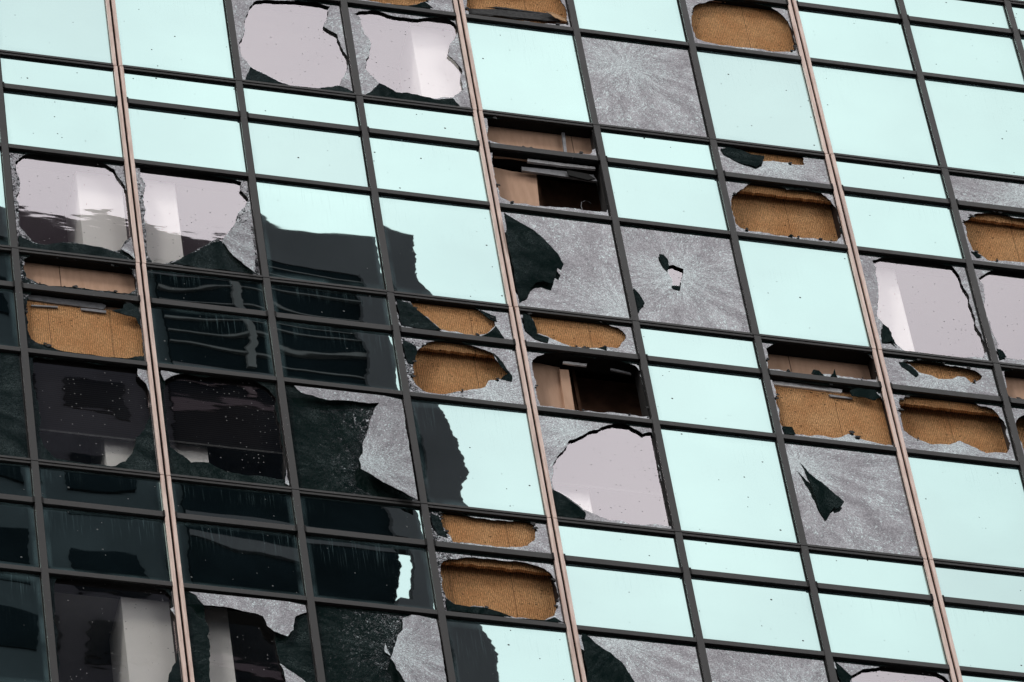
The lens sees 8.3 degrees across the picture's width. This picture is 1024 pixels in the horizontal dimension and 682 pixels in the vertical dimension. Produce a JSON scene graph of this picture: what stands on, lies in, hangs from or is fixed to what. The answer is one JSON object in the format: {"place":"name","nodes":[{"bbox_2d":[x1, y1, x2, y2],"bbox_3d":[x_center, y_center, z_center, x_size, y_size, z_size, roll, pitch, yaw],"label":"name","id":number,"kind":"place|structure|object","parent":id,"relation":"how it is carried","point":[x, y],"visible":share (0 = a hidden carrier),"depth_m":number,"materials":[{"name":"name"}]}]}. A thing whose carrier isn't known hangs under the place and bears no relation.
{"place":"outdoors","nodes":[
{"label":"outdoors","id":0,"kind":"place"},
{"bbox_3d":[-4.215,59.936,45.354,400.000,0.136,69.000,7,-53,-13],"label":"pavement","id":1,"kind":"structure","parent":0,"visible":0},
{"bbox_2d":[0,0,1023,681],"bbox_3d":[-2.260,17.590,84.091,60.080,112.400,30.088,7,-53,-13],"label":"office tower","id":2,"kind":"structure","parent":1,"relation":"on","point":[376,260],"depth_m":83.10,"materials":[{"name":"teal glass"}]},
{"bbox_2d":[0,148,9,245],"bbox_3d":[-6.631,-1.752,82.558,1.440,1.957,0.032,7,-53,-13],"label":"window","id":3,"kind":"structure","parent":2,"relation":"in","point":[4,231],"depth_m":82.46,"materials":[{"name":"teal glass"}]},
{"bbox_2d":[0,351,29,457],"bbox_3d":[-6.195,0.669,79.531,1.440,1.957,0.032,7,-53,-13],"label":"window","id":4,"kind":"structure","parent":2,"relation":"in","point":[13,422],"depth_m":79.61,"materials":[{"name":"black glass"}]},
{"bbox_2d":[0,569,50,681],"bbox_3d":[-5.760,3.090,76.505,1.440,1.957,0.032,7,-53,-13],"label":"window","id":5,"kind":"structure","parent":2,"relation":"in","point":[23,639],"depth_m":76.60,"materials":[{"name":"black glass"}]},
{"bbox_2d":[31,305,57,308],"bbox_3d":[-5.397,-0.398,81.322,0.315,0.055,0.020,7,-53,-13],"label":"metal strip","id":6,"kind":"object","parent":2,"relation":"attached to","point":[46,306],"visible":1,"depth_m":81.31,"materials":[{"name":"grey metal"}]},
{"bbox_2d":[0,0,111,62],"bbox_3d":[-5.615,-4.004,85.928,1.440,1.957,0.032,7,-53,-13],"label":"window","id":7,"kind":"structure","parent":2,"relation":"in","point":[76,29],"depth_m":85.68,"materials":[{"name":"teal glass"}]},
{"bbox_2d":[28,295,105,309],"bbox_3d":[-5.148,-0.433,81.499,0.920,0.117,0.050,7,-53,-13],"label":"metal strip","id":8,"kind":"object","parent":2,"relation":"attached to","point":[68,302],"visible":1,"depth_m":81.48,"materials":[{"name":"grey metal"}]},
{"bbox_2d":[9,149,134,259],"bbox_3d":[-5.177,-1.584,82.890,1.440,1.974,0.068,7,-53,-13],"label":"window","id":9,"kind":"structure","parent":2,"relation":"in","point":[127,250],"depth_m":82.42,"materials":[{"name":"grey glass"}]},
{"bbox_2d":[32,363,149,441],"bbox_3d":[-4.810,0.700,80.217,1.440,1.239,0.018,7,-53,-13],"label":"roller blind","id":10,"kind":"object","parent":2,"relation":"attached to","point":[98,391],"visible":1,"depth_m":80.23,"materials":[{"name":"fabric"}]},
{"bbox_2d":[80,308,105,313],"bbox_3d":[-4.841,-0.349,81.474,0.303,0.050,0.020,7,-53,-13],"label":"metal strip","id":11,"kind":"object","parent":2,"relation":"attached to","point":[93,310],"visible":1,"depth_m":81.46,"materials":[{"name":"grey metal"}]},
{"bbox_2d":[28,354,158,471],"bbox_3d":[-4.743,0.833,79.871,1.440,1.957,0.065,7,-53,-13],"label":"window","id":12,"kind":"structure","parent":2,"relation":"in","point":[143,457],"depth_m":79.63,"materials":[{"name":"black glass"}]},
{"bbox_2d":[49,575,182,681],"bbox_3d":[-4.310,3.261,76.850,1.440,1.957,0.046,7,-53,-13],"label":"window","id":13,"kind":"structure","parent":2,"relation":"in","point":[175,675],"depth_m":77.29,"materials":[{"name":"black glass"}]},
{"bbox_2d":[115,0,234,77],"bbox_3d":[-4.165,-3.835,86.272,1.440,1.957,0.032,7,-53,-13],"label":"window","id":14,"kind":"structure","parent":2,"relation":"in","point":[189,36],"depth_m":86.14,"materials":[{"name":"teal glass"}]},
{"bbox_2d":[135,164,260,274],"bbox_3d":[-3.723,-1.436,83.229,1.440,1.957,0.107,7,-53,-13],"label":"window","id":15,"kind":"structure","parent":2,"relation":"in","point":[238,250],"depth_m":82.92,"materials":[{"name":"grey glass"}]},
{"bbox_2d":[164,378,282,454],"bbox_3d":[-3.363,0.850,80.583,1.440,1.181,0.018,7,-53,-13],"label":"roller blind","id":16,"kind":"object","parent":2,"relation":"attached to","point":[194,409],"visible":1,"depth_m":80.57,"materials":[{"name":"fabric"}]},
{"bbox_2d":[158,369,290,486],"bbox_3d":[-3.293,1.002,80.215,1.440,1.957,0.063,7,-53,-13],"label":"window","id":17,"kind":"structure","parent":2,"relation":"in","point":[179,464],"depth_m":79.67,"materials":[{"name":"black glass"}]},
{"bbox_2d":[184,589,316,681],"bbox_3d":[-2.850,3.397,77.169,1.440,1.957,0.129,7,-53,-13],"label":"window","id":18,"kind":"structure","parent":2,"relation":"in","point":[288,620],"depth_m":77.54,"materials":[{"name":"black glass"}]},
{"bbox_2d":[232,0,353,92],"bbox_3d":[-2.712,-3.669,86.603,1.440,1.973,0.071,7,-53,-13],"label":"window","id":19,"kind":"structure","parent":2,"relation":"in","point":[334,22],"depth_m":86.78,"materials":[{"name":"grey glass"}]},
{"bbox_2d":[256,179,385,289],"bbox_3d":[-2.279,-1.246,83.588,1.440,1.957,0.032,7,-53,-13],"label":"window","id":20,"kind":"structure","parent":2,"relation":"in","point":[311,233],"depth_m":83.62,"materials":[{"name":"teal glass"}]},
{"bbox_2d":[284,383,418,500],"bbox_3d":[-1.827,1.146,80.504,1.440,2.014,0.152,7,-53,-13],"label":"window","id":21,"kind":"structure","parent":2,"relation":"in","point":[344,441],"depth_m":80.53,"materials":[{"name":"black glass"}]},
{"bbox_2d":[315,603,447,681],"bbox_3d":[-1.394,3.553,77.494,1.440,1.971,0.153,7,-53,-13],"label":"window","id":22,"kind":"structure","parent":2,"relation":"in","point":[358,644],"depth_m":77.79,"materials":[{"name":"black glass"}]},
{"bbox_2d":[347,4,471,107],"bbox_3d":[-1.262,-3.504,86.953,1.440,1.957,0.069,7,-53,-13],"label":"window","id":23,"kind":"structure","parent":2,"relation":"in","point":[369,85],"depth_m":86.84,"materials":[{"name":"grey glass"}]},
{"bbox_2d":[378,194,506,303],"bbox_3d":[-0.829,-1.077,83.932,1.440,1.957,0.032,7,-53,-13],"label":"window","id":24,"kind":"structure","parent":2,"relation":"in","point":[437,248],"depth_m":83.94,"materials":[{"name":"teal glass"}]},
{"bbox_2d":[411,398,544,514],"bbox_3d":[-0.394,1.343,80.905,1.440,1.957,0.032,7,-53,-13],"label":"window","id":25,"kind":"structure","parent":2,"relation":"in","point":[471,455],"depth_m":80.92,"materials":[{"name":"teal glass"}]},
{"bbox_2d":[446,617,574,681],"bbox_3d":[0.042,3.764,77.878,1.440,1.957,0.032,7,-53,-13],"label":"window","id":26,"kind":"structure","parent":2,"relation":"in","point":[482,651],"depth_m":78.24,"materials":[{"name":"teal glass"}]},
{"bbox_2d":[468,7,560,21],"bbox_3d":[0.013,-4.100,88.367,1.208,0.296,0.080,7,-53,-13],"label":"glass","id":27,"kind":"object","parent":2,"relation":"attached to","point":[508,13],"visible":1,"depth_m":88.36,"materials":[{"name":"black glass"}]},
{"bbox_2d":[466,19,590,121],"bbox_3d":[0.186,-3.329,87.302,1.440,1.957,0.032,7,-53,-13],"label":"window","id":28,"kind":"structure","parent":2,"relation":"in","point":[519,69],"depth_m":87.33,"materials":[{"name":"teal glass"}]},
{"bbox_2d":[545,11,566,21],"bbox_3d":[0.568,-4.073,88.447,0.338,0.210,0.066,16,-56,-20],"label":"torn paper","id":29,"kind":"object","parent":2,"relation":"attached to","point":[556,16],"visible":1,"depth_m":88.44,"materials":[{"name":"beige paper"}]},
{"bbox_2d":[521,167,596,182],"bbox_3d":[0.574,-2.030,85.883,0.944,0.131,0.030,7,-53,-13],"label":"metal strip","id":30,"kind":"object","parent":2,"relation":"attached to","point":[551,173],"visible":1,"depth_m":85.85,"materials":[{"name":"grey metal"}]},
{"bbox_2d":[527,159,594,170],"bbox_3d":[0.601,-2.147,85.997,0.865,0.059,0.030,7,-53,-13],"label":"metal strip","id":31,"kind":"object","parent":2,"relation":"attached to","point":[556,164],"visible":1,"depth_m":85.98,"materials":[{"name":"metal"}]},
{"bbox_2d":[500,208,630,317],"bbox_3d":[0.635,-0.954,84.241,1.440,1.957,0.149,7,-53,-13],"label":"window","id":32,"kind":"structure","parent":2,"relation":"in","point":[565,263],"depth_m":84.23,"materials":[{"name":"grey glass"}]},
{"bbox_2d":[563,361,586,366],"bbox_3d":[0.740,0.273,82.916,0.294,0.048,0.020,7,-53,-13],"label":"metal strip","id":33,"kind":"object","parent":2,"relation":"attached to","point":[575,364],"visible":1,"depth_m":82.91,"materials":[{"name":"metal"}]},
{"bbox_2d":[567,170,594,180],"bbox_3d":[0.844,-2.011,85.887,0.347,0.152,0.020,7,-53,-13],"label":"metal strip","id":34,"kind":"object","parent":2,"relation":"attached to","point":[581,176],"visible":1,"depth_m":85.87,"materials":[{"name":"black metal"}]},
{"bbox_2d":[538,412,672,528],"bbox_3d":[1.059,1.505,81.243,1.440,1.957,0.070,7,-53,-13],"label":"window","id":35,"kind":"structure","parent":2,"relation":"in","point":[557,430],"depth_m":81.56,"materials":[{"name":"grey glass"}]},
{"bbox_2d":[552,427,662,496],"bbox_3d":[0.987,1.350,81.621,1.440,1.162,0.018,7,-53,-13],"label":"roller blind","id":36,"kind":"object","parent":2,"relation":"attached to","point":[599,449],"visible":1,"depth_m":81.57,"materials":[{"name":"fabric"}]},
{"bbox_2d":[610,368,630,374],"bbox_3d":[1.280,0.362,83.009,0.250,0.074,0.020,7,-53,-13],"label":"metal strip","id":37,"kind":"object","parent":2,"relation":"attached to","point":[620,371],"visible":1,"depth_m":83.00,"materials":[{"name":"grey metal"}]},
{"bbox_2d":[578,631,703,681],"bbox_3d":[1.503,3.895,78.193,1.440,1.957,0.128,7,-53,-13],"label":"window","id":38,"kind":"structure","parent":2,"relation":"in","point":[606,657],"depth_m":78.66,"materials":[{"name":"grey glass"}]},
{"bbox_2d":[580,33,707,136],"bbox_3d":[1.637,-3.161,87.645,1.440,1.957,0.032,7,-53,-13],"label":"window","id":39,"kind":"structure","parent":2,"relation":"in","point":[635,84],"depth_m":87.67,"materials":[{"name":"grey glass"}]},
{"bbox_2d":[620,223,751,332],"bbox_3d":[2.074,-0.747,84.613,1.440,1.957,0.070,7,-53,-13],"label":"window","id":40,"kind":"structure","parent":2,"relation":"in","point":[710,293],"depth_m":84.64,"materials":[{"name":"grey glass"}]},
{"bbox_2d":[660,426,798,542],"bbox_3d":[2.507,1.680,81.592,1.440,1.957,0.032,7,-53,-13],"label":"window","id":41,"kind":"structure","parent":2,"relation":"in","point":[723,483],"depth_m":81.60,"materials":[{"name":"teal glass"}]},
{"bbox_2d":[696,48,822,150],"bbox_3d":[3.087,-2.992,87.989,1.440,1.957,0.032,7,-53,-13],"label":"window","id":42,"kind":"structure","parent":2,"relation":"in","point":[751,98],"depth_m":88.01,"materials":[{"name":"teal glass"}]},
{"bbox_2d":[705,645,829,681],"bbox_3d":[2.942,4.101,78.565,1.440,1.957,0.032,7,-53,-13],"label":"window","id":43,"kind":"structure","parent":2,"relation":"in","point":[726,664],"depth_m":79.13,"materials":[{"name":"grey glass"}]},
{"bbox_2d":[738,237,869,346],"bbox_3d":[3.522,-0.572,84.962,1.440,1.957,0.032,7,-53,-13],"label":"window","id":44,"kind":"structure","parent":2,"relation":"in","point":[797,290],"depth_m":84.97,"materials":[{"name":"teal glass"}]},
{"bbox_2d":[772,381,841,393],"bbox_3d":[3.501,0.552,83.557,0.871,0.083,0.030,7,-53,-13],"label":"metal strip","id":45,"kind":"object","parent":2,"relation":"attached to","point":[805,386],"visible":1,"depth_m":83.54,"materials":[{"name":"metal"}]},
{"bbox_2d":[828,394,851,399],"bbox_3d":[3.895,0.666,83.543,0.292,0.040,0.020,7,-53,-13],"label":"metal strip","id":46,"kind":"object","parent":2,"relation":"attached to","point":[839,397],"visible":1,"depth_m":83.53,"materials":[{"name":"grey metal"}]},
{"bbox_2d":[784,440,920,555],"bbox_3d":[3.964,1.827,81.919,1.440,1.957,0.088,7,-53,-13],"label":"window","id":47,"kind":"structure","parent":2,"relation":"in","point":[850,498],"depth_m":81.94,"materials":[{"name":"grey glass"}]},
{"bbox_2d":[811,63,939,165],"bbox_3d":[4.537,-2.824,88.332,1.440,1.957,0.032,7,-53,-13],"label":"window","id":48,"kind":"structure","parent":2,"relation":"in","point":[868,113],"depth_m":88.36,"materials":[{"name":"teal glass"}]},
{"bbox_2d":[833,658,951,681],"bbox_3d":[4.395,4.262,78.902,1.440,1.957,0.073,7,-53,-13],"label":"window","id":49,"kind":"structure","parent":2,"relation":"in","point":[845,669],"depth_m":79.51,"materials":[{"name":"grey glass"}]},
{"bbox_2d":[858,252,990,360],"bbox_3d":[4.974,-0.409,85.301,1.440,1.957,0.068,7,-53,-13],"label":"window","id":50,"kind":"structure","parent":2,"relation":"in","point":[887,341],"depth_m":85.54,"materials":[{"name":"grey glass"}]},
{"bbox_2d":[907,454,1023,567],"bbox_3d":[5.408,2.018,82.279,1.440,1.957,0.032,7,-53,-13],"label":"window","id":51,"kind":"structure","parent":2,"relation":"in","point":[972,511],"depth_m":82.32,"materials":[{"name":"teal glass"}]},
{"bbox_2d":[924,77,1023,175],"bbox_3d":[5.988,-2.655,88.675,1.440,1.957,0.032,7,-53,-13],"label":"window","id":52,"kind":"structure","parent":2,"relation":"in","point":[980,127],"depth_m":88.73,"materials":[{"name":"teal glass"}]},
{"bbox_2d":[961,672,1023,681],"bbox_3d":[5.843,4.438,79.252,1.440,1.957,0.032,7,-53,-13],"label":"window","id":53,"kind":"structure","parent":2,"relation":"in","point":[967,677],"depth_m":79.87,"materials":[{"name":"teal glass"}]},
{"bbox_2d":[973,265,1023,364],"bbox_3d":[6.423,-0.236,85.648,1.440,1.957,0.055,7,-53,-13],"label":"window","id":54,"kind":"structure","parent":2,"relation":"in","point":[980,271],"depth_m":85.85,"materials":[{"name":"grey glass"}]}
]}

